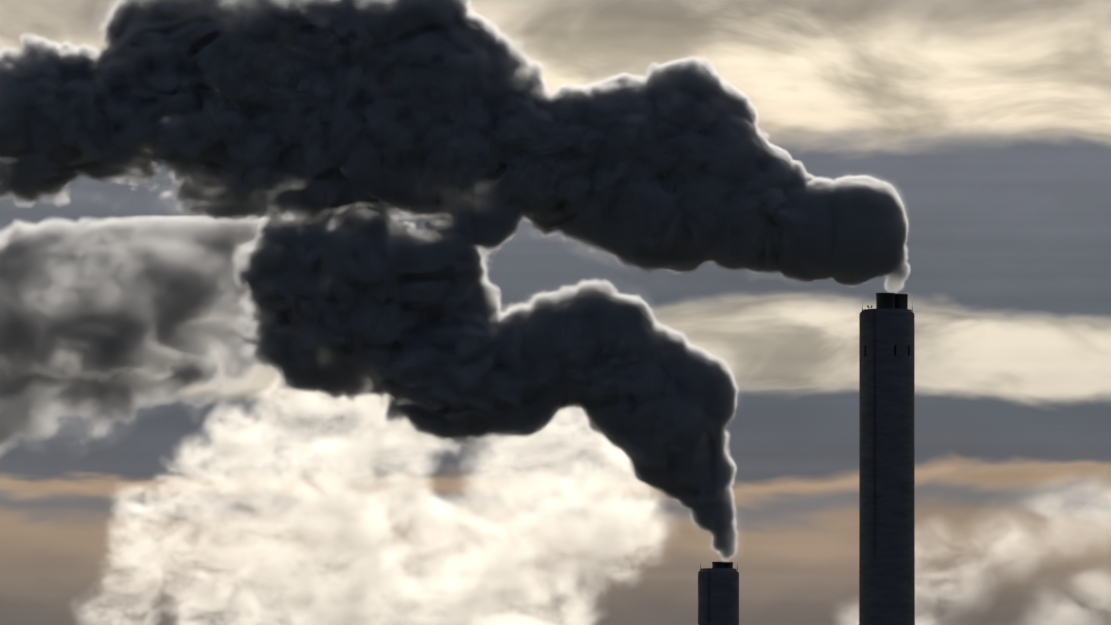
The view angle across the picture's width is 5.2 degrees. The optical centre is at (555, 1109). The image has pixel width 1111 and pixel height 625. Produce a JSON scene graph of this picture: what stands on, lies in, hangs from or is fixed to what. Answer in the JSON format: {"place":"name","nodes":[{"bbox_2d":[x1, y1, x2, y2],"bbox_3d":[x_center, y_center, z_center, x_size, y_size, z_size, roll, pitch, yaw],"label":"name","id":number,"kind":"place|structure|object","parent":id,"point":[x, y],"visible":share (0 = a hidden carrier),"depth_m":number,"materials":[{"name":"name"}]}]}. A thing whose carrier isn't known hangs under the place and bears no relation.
{"place":"outdoors","nodes":[
{"label":"outdoors","id":0,"kind":"place"},
{"bbox_2d":[0,0,1110,624],"label":"sky","id":1,"kind":"structure","parent":0,"point":[312,312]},
{"bbox_2d":[698,562,738,624],"bbox_3d":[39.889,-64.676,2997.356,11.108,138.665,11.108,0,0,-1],"label":"chimney","id":2,"kind":"object","parent":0,"point":[718,593],"visible":1,"depth_m":2993.08,"materials":[{"name":"concrete"}]},
{"bbox_2d":[859,293,914,624],"bbox_3d":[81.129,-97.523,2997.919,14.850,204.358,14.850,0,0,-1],"label":"tall chimney","id":3,"kind":"object","parent":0,"point":[887,461],"visible":1,"depth_m":2992.12,"materials":[{"name":"concrete"}]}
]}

